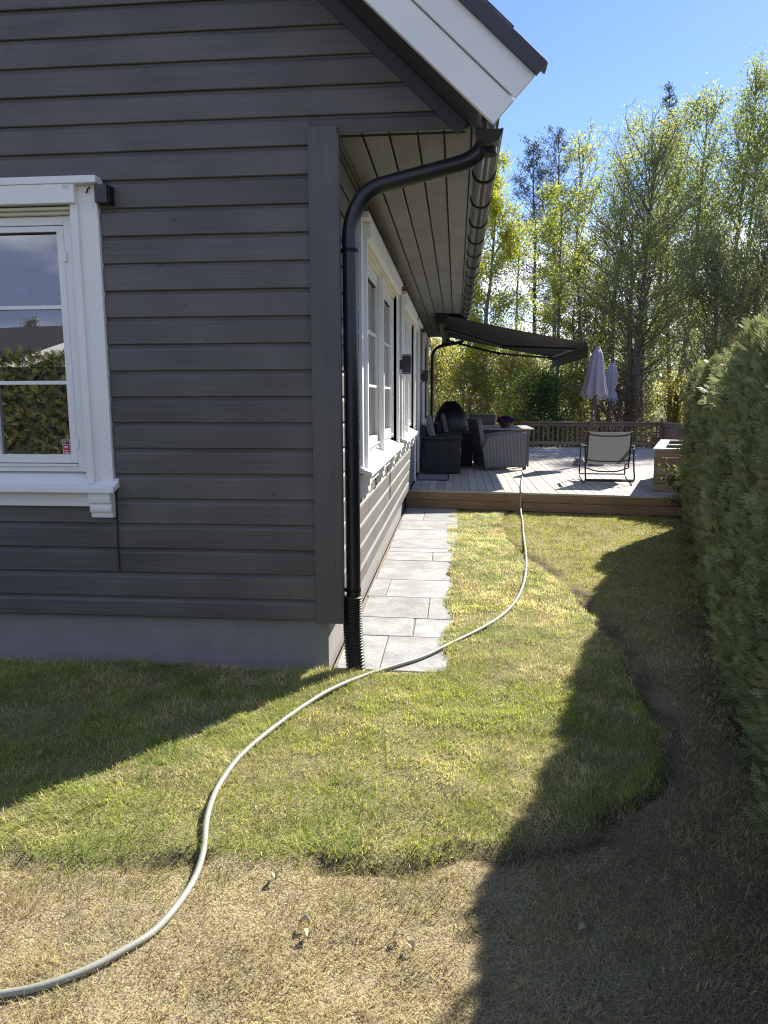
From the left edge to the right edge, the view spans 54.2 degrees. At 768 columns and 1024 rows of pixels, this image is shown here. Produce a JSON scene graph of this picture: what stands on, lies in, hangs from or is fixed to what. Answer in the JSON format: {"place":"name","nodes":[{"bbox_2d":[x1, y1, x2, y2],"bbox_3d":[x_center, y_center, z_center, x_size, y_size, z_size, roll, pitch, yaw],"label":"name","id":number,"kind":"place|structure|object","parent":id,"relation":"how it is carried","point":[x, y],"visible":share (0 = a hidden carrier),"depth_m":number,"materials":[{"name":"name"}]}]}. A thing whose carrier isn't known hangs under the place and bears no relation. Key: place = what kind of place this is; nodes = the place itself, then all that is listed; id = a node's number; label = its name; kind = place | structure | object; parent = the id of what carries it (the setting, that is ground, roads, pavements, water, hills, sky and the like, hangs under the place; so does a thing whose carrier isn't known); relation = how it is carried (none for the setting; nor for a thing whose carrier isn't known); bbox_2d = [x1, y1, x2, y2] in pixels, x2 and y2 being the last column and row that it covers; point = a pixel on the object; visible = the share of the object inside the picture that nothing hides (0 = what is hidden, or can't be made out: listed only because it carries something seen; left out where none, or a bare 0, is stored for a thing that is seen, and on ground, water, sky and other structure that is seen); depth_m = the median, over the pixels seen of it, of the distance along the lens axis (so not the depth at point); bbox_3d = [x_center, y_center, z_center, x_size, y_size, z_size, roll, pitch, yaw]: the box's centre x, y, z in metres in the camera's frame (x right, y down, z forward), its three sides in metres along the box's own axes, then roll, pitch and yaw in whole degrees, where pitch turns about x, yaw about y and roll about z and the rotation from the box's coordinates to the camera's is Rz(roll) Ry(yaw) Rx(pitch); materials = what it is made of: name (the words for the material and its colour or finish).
{"place":"outdoors","nodes":[
{"label":"outdoors","id":0,"kind":"place"},
{"bbox_2d":[0,507,767,1023],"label":"lawn","id":1,"kind":"structure","parent":0,"point":[662,715],"depth_m":2.72,"materials":[{"name":"green plant"}]},
{"bbox_2d":[0,465,526,998],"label":"garden hose","id":2,"kind":"object","parent":1,"relation":"on","point":[100,963],"visible":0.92,"depth_m":2.66,"materials":[{"name":"white rubber"}]},
{"bbox_2d":[271,871,277,879],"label":"fallen leaf","id":3,"kind":"object","parent":1,"relation":"on","point":[275,874],"visible":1,"depth_m":2.54,"materials":[{"name":"white plant"}]},
{"bbox_2d":[299,915,309,923],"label":"fallen leaf","id":4,"kind":"object","parent":1,"relation":"on","point":[305,918],"visible":1,"depth_m":2.33,"materials":[{"name":"plant"}]},
{"bbox_2d":[304,928,311,938],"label":"fallen leaf","id":5,"kind":"object","parent":1,"relation":"on","point":[307,932],"visible":1,"depth_m":2.27,"materials":[{"name":"white plant"}]},
{"bbox_2d":[0,511,671,878],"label":"turf grass","id":6,"kind":"structure","parent":1,"relation":"on","point":[507,555],"depth_m":3.62,"materials":[{"name":"green plant"}]},
{"bbox_2d":[392,929,403,937],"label":"fallen leaf","id":7,"kind":"object","parent":1,"relation":"on","point":[397,931],"visible":1,"depth_m":2.27,"materials":[{"name":"beige plant"}]},
{"bbox_2d":[406,940,414,951],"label":"fallen leaf","id":8,"kind":"object","parent":1,"relation":"on","point":[411,943],"visible":1,"depth_m":2.21,"materials":[{"name":"grey plant"}]},
{"bbox_2d":[578,922,587,930],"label":"fallen leaf","id":9,"kind":"object","parent":1,"relation":"on","point":[582,925],"visible":1,"depth_m":2.29,"materials":[{"name":"grey plant"}]},
{"bbox_2d":[334,507,457,673],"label":"path","id":10,"kind":"structure","parent":0,"point":[406,615],"depth_m":6.11,"materials":[{"name":"stone"}]},
{"bbox_2d":[433,398,682,447],"bbox_3d":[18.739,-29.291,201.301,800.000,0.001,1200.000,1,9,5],"label":"ground","id":11,"kind":"structure","parent":0,"point":[585,426],"depth_m":33.98,"materials":[{"name":"green plant"}]},
{"bbox_2d":[0,0,547,670],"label":"house","id":12,"kind":"structure","parent":11,"relation":"on","point":[216,320],"depth_m":4.32,"materials":[{"name":"grey paint"}]},
{"bbox_2d":[0,175,119,517],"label":"window","id":13,"kind":"structure","parent":12,"relation":"in","point":[56,433],"depth_m":4.41,"materials":[{"name":"white paint"}]},
{"bbox_2d":[85,184,114,205],"bbox_3d":[-1.595,-1.768,4.191,0.156,0.099,0.066,1,9,5],"label":"sensor box","id":14,"kind":"object","parent":12,"relation":"attached to","point":[103,194],"visible":1,"depth_m":4.16,"materials":[{"name":"grey plastic"}]},
{"bbox_2d":[115,491,120,570],"bbox_3d":[-1.601,0.115,4.512,0.012,0.492,0.011,1,9,5],"label":"cable","id":15,"kind":"object","parent":12,"relation":"hanging from","point":[117,530],"visible":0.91,"depth_m":4.51,"materials":[{"name":"black plastic"}]},
{"bbox_2d":[357,211,403,497],"bbox_3d":[-0.014,-1.287,6.704,0.164,1.920,3.222,1,9,5],"label":"window","id":16,"kind":"structure","parent":12,"relation":"in","point":[380,285],"depth_m":6.50,"materials":[{"name":"white paint"}]},
{"bbox_2d":[399,354,410,373],"bbox_3d":[0.237,-1.691,8.594,0.146,0.218,0.100,1,9,5],"label":"wall lamp","id":17,"kind":"object","parent":12,"relation":"attached to","point":[405,364],"visible":0.88,"depth_m":8.55,"materials":[{"name":"grey plastic"}]},
{"bbox_2d":[399,291,417,455],"bbox_3d":[0.321,-1.823,10.182,0.164,1.920,2.652,1,9,5],"label":"window","id":18,"kind":"structure","parent":12,"relation":"in","point":[408,314],"depth_m":10.09,"materials":[{"name":"white paint"}]},
{"bbox_2d":[413,318,422,480],"bbox_3d":[0.550,-1.876,12.617,0.146,2.557,1.490,1,9,5],"label":"door","id":19,"kind":"structure","parent":12,"relation":"in","point":[419,325],"depth_m":13.12,"materials":[{"name":"white paint"}]},
{"bbox_2d":[420,370,427,381],"bbox_3d":[0.727,-2.473,13.671,0.146,0.218,0.100,1,9,5],"label":"wall lamp","id":20,"kind":"object","parent":12,"relation":"attached to","point":[424,376],"visible":0.98,"depth_m":13.62,"materials":[{"name":"grey plastic"}]},
{"bbox_2d":[421,332,429,428],"bbox_3d":[0.825,-2.626,15.397,0.164,1.920,1.952,1,9,5],"label":"window","id":21,"kind":"structure","parent":12,"relation":"in","point":[425,339],"depth_m":14.66,"materials":[{"name":"white paint"}]},
{"bbox_2d":[436,313,587,367],"bbox_3d":[2.409,-3.380,15.204,2.585,0.762,5.010,1,9,5],"label":"awning","id":22,"kind":"object","parent":12,"relation":"attached to","point":[557,351],"visible":1,"depth_m":14.29,"materials":[{"name":"black fabric"}]},
{"bbox_2d":[0,512,767,1023],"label":"dry grass","id":23,"kind":"structure","parent":11,"relation":"on","point":[616,892],"depth_m":2.41,"materials":[{"name":"beige plant"}]},
{"bbox_2d":[429,337,478,418],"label":"bush","id":24,"kind":"object","parent":11,"relation":"on","point":[438,366],"visible":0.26,"depth_m":27.34,"materials":[{"name":"green plant"}]},
{"bbox_2d":[434,341,516,418],"bbox_3d":[2.975,-4.193,25.491,3.181,4.098,3.113,1,9,5],"label":"bush","id":25,"kind":"object","parent":11,"relation":"on","point":[464,378],"visible":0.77,"depth_m":25.05,"materials":[{"name":"green plant"}]},
{"bbox_2d":[445,213,505,412],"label":"birch tree","id":26,"kind":"object","parent":11,"relation":"on","point":[488,255],"visible":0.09,"depth_m":32.62,"materials":[{"name":"green plant"}]},
{"bbox_2d":[455,145,527,413],"bbox_3d":[3.390,-7.147,25.272,2.722,10.010,2.806,1,9,5],"label":"birch tree","id":27,"kind":"object","parent":11,"relation":"on","point":[506,235],"visible":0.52,"depth_m":24.77,"materials":[{"name":"green plant"}]},
{"bbox_2d":[472,328,538,424],"bbox_3d":[4.660,-4.921,29.556,3.689,4.662,3.750,1,9,5],"label":"bush","id":28,"kind":"object","parent":11,"relation":"on","point":[512,362],"visible":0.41,"depth_m":29.31,"materials":[{"name":"green plant"}]},
{"bbox_2d":[490,201,547,424],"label":"leafy tree","id":29,"kind":"object","parent":11,"relation":"on","point":[516,322],"visible":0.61,"depth_m":32.48,"materials":[{"name":"green plant"}]},
{"bbox_2d":[497,327,556,420],"bbox_3d":[6.678,-6.045,34.917,3.640,4.876,3.831,4,10,26],"label":"bush","id":30,"kind":"object","parent":11,"relation":"on","point":[541,361],"visible":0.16,"depth_m":34.54,"materials":[{"name":"green plant"}]},
{"bbox_2d":[505,131,567,392],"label":"pine tree","id":31,"kind":"object","parent":11,"relation":"on","point":[530,166],"visible":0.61,"depth_m":35.24,"materials":[{"name":"green plant"}]},
{"bbox_2d":[496,358,584,446],"bbox_3d":[5.238,-3.553,24.687,2.652,3.061,3.009,-5,10,-28],"label":"bush","id":32,"kind":"object","parent":11,"relation":"on","point":[543,400],"visible":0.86,"depth_m":24.35,"materials":[{"name":"green plant"}]},
{"bbox_2d":[406,447,683,515],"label":"wooden deck","id":33,"kind":"structure","parent":11,"relation":"on","point":[552,481],"depth_m":11.09,"materials":[{"name":"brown wood planks"}]},
{"bbox_2d":[417,474,448,480],"bbox_3d":[0.836,-0.591,12.690,0.520,0.018,0.880,1,9,5],"label":"door mat","id":34,"kind":"object","parent":33,"relation":"on","point":[441,477],"depth_m":12.54,"materials":[{"name":"grey fabric"}]},
{"bbox_2d":[420,415,461,473],"bbox_3d":[1.037,-1.240,13.567,0.743,1.014,0.850,1,9,5],"label":"armchair","id":35,"kind":"object","parent":33,"relation":"on","point":[442,453],"visible":1,"depth_m":13.20,"materials":[{"name":"wicker"}]},
{"bbox_2d":[433,401,468,433],"bbox_3d":[1.445,-1.770,16.277,0.796,1.260,0.687,1,9,5],"label":"covered grill","id":36,"kind":"object","parent":33,"relation":"on","point":[455,414],"visible":0.4,"depth_m":15.97,"materials":[{"name":"black"}]},
{"bbox_2d":[435,413,471,465],"bbox_3d":[1.397,-1.456,14.962,0.743,1.014,0.850,0,9,3],"label":"armchair","id":37,"kind":"object","parent":33,"relation":"on","point":[466,452],"visible":0.37,"depth_m":14.59,"materials":[{"name":"wicker"}]},
{"bbox_2d":[469,414,495,424],"bbox_3d":[2.218,-1.706,16.838,0.675,0.958,0.961,1,9,5],"label":"armchair","id":38,"kind":"object","parent":33,"relation":"on","point":[488,419],"visible":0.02,"depth_m":17.14,"materials":[{"name":"grey wicker"}]},
{"bbox_2d":[467,418,526,470],"bbox_3d":[2.106,-1.289,14.128,0.961,0.958,0.675,-2,9,-11],"label":"armchair","id":39,"kind":"object","parent":33,"relation":"on","point":[500,449],"visible":1,"depth_m":13.85,"materials":[{"name":"grey wicker"}]},
{"bbox_2d":[482,425,533,466],"bbox_3d":[2.399,-1.359,15.277,1.117,0.745,1.620,1,9,5],"label":"garden table","id":40,"kind":"object","parent":33,"relation":"on","point":[497,428],"visible":0.62,"depth_m":14.55,"materials":[{"name":"grey wood"}]},
{"bbox_2d":[497,416,514,427],"bbox_3d":[2.391,-1.780,14.768,0.358,0.241,0.353,1,9,5],"label":"flower pot","id":41,"kind":"object","parent":40,"relation":"on","point":[504,423],"visible":1,"depth_m":14.69,"materials":[{"name":"brown ceramic"}]},
{"bbox_2d":[573,457,603,465],"bbox_3d":[4.074,-1.005,14.957,0.520,0.124,0.480,1,9,5],"label":"umbrella stand","id":42,"kind":"object","parent":33,"relation":"on","point":[576,461],"visible":0.3,"depth_m":14.75,"materials":[{"name":"grey concrete"}]},
{"bbox_2d":[580,344,607,431],"bbox_3d":[4.127,-2.165,14.773,0.503,2.245,0.504,-3,9,-17],"label":"parasol","id":43,"kind":"object","parent":42,"relation":"on","point":[594,386],"visible":0.99,"depth_m":14.57,"materials":[{"name":"grey fabric"}]},
{"bbox_2d":[520,421,684,447],"bbox_3d":[6.313,-1.850,18.802,2.352,0.760,5.611,-8,11,-40],"label":"deck railing","id":44,"kind":"object","parent":33,"relation":"on","point":[667,430],"visible":0.52,"depth_m":19.68,"materials":[{"name":"wood"}]},
{"bbox_2d":[579,431,634,482],"bbox_3d":[3.551,-0.893,11.978,0.782,0.819,0.927,1,9,8],"label":"folding chair","id":45,"kind":"object","parent":33,"relation":"on","point":[609,447],"visible":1,"depth_m":11.74,"materials":[{"name":"beige fabric"}]},
{"bbox_2d":[653,440,681,491],"bbox_3d":[4.927,-0.724,11.477,1.440,0.616,2.340,3,9,22],"label":"planter box","id":46,"kind":"object","parent":33,"relation":"on","point":[661,449],"visible":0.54,"depth_m":10.65,"materials":[{"name":"wood"}]},
{"bbox_3d":[5.610,-1.684,18.790,0.480,0.299,0.480,1,9,5],"label":"umbrella stand","id":47,"kind":"object","parent":33,"relation":"on","visible":0},
{"bbox_2d":[604,361,617,431],"bbox_3d":[5.620,-2.655,18.639,0.300,2.165,0.299,-3,9,-17],"label":"parasol","id":48,"kind":"object","parent":47,"relation":"on","point":[611,377],"visible":0.9,"depth_m":18.48,"materials":[{"name":"grey fabric"}]},
{"bbox_2d":[522,124,580,419],"bbox_3d":[8.245,-11.469,37.560,2.979,14.782,3.216,4,10,27],"label":"pine tree","id":49,"kind":"object","parent":11,"relation":"on","point":[556,142],"visible":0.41,"depth_m":36.59,"materials":[{"name":"green plant"}]},
{"bbox_2d":[520,175,604,435],"bbox_3d":[6.822,-7.782,28.897,3.240,10.134,3.589,1,9,5],"label":"leafy tree","id":50,"kind":"object","parent":11,"relation":"on","point":[553,226],"visible":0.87,"depth_m":28.42,"materials":[{"name":"green plant"}]},
{"bbox_2d":[529,255,620,416],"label":"leafy tree","id":51,"kind":"object","parent":11,"relation":"on","point":[584,327],"visible":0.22,"depth_m":33.47,"materials":[{"name":"green plant"}]},
{"bbox_2d":[540,248,634,415],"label":"pine tree","id":52,"kind":"object","parent":11,"relation":"on","point":[576,304],"visible":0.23,"depth_m":29.68,"materials":[{"name":"green plant"}]},
{"bbox_2d":[555,344,620,437],"bbox_3d":[7.471,-4.647,29.524,2.987,3.866,3.596,-3,9,-18],"label":"bush","id":53,"kind":"object","parent":11,"relation":"on","point":[578,405],"visible":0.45,"depth_m":29.12,"materials":[{"name":"green plant"}]},
{"bbox_2d":[496,417,683,447],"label":"undergrowth","id":54,"kind":"object","parent":11,"relation":"on","point":[604,430],"visible":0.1,"depth_m":24.12,"materials":[{"name":"green plant"}]},
{"bbox_2d":[429,303,752,423],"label":"distant wood","id":55,"kind":"object","parent":11,"relation":"on","point":[673,368],"visible":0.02,"depth_m":45.01,"materials":[{"name":"green plant"}]},
{"bbox_2d":[538,116,663,430],"bbox_3d":[7.921,-8.670,28.082,3.413,12.181,6.497,-5,10,-29],"label":"leafy tree","id":56,"kind":"object","parent":11,"relation":"on","point":[580,178],"visible":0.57,"depth_m":28.02,"materials":[{"name":"green plant"}]},
{"bbox_2d":[586,209,636,420],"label":"bare tree","id":57,"kind":"object","parent":11,"relation":"on","point":[608,283],"visible":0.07,"depth_m":34.38,"materials":[{"name":"plant"}]},
{"bbox_2d":[576,361,657,440],"bbox_3d":[8.200,-3.694,26.327,2.383,3.167,2.782,6,11,35],"label":"bush","id":58,"kind":"object","parent":11,"relation":"on","point":[621,410],"visible":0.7,"depth_m":26.09,"materials":[{"name":"green plant"}]},
{"bbox_2d":[612,350,676,421],"bbox_3d":[12.144,-5.929,35.685,3.652,4.380,3.942,1,9,5],"label":"bush","id":59,"kind":"object","parent":11,"relation":"on","point":[652,400],"visible":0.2,"depth_m":35.23,"materials":[{"name":"green plant"}]},
{"bbox_2d":[588,194,701,429],"bbox_3d":[11.570,-8.728,33.468,5.715,10.603,5.387,1,9,5],"label":"tree","id":60,"kind":"object","parent":11,"relation":"on","point":[641,393],"visible":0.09,"depth_m":33.60,"materials":[{"name":"green plant"}]},
{"bbox_2d":[546,92,755,441],"bbox_3d":[9.058,-8.069,25.693,7.043,11.687,7.150,1,9,5],"label":"leafy tree","id":61,"kind":"object","parent":11,"relation":"on","point":[634,355],"visible":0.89,"depth_m":25.05,"materials":[{"name":"green plant"}]},
{"bbox_2d":[615,81,720,428],"bbox_3d":[13.976,-12.572,37.666,4.660,16.932,5.760,-3,9,-20],"label":"spruce tree","id":62,"kind":"object","parent":11,"relation":"on","point":[664,99],"visible":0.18,"depth_m":36.69,"materials":[{"name":"green plant"}]},
{"bbox_2d":[644,360,692,434],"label":"bush","id":63,"kind":"object","parent":11,"relation":"on","point":[671,406],"visible":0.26,"depth_m":29.65,"materials":[{"name":"green plant"}]},
{"bbox_2d":[658,455,683,517],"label":"shrub","id":64,"kind":"object","parent":11,"relation":"on","point":[673,477],"visible":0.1,"depth_m":10.13,"materials":[{"name":"green plant"}]},
{"bbox_2d":[624,72,745,436],"bbox_3d":[11.617,-9.548,29.464,4.559,13.421,5.397,7,11,37],"label":"leafy tree","id":65,"kind":"object","parent":11,"relation":"on","point":[713,114],"visible":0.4,"depth_m":28.35,"materials":[{"name":"green plant"}]},
{"bbox_2d":[660,345,728,410],"bbox_3d":[11.723,-4.272,26.947,3.292,3.754,3.290,1,9,5],"label":"bush","id":66,"kind":"object","parent":11,"relation":"on","point":[678,388],"visible":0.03,"depth_m":27.29,"materials":[{"name":"green plant"}]},
{"bbox_2d":[651,206,767,417],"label":"leafy tree","id":67,"kind":"object","parent":11,"relation":"on","point":[709,282],"visible":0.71,"depth_m":22.73,"materials":[{"name":"green plant"}]},
{"bbox_2d":[671,301,767,838],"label":"hedge","id":68,"kind":"object","parent":11,"relation":"on","point":[723,462],"visible":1,"depth_m":3.80,"materials":[{"name":"green plant"}]},
{"bbox_2d":[672,41,767,355],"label":"leafy tree","id":69,"kind":"object","parent":11,"relation":"on","point":[759,84],"visible":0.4,"depth_m":27.02,"materials":[{"name":"green plant"}]},
{"bbox_2d":[681,191,767,371],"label":"leafy tree","id":70,"kind":"object","parent":11,"relation":"on","point":[762,222],"visible":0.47,"depth_m":22.02,"materials":[{"name":"green plant"}]},
{"bbox_2d":[722,92,767,321],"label":"leafy tree","id":71,"kind":"object","parent":11,"relation":"on","point":[765,184],"visible":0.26,"depth_m":25.46,"materials":[{"name":"green plant"}]},
{"bbox_2d":[429,0,767,397],"label":"sky","id":72,"kind":"structure","parent":0,"point":[601,55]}
]}

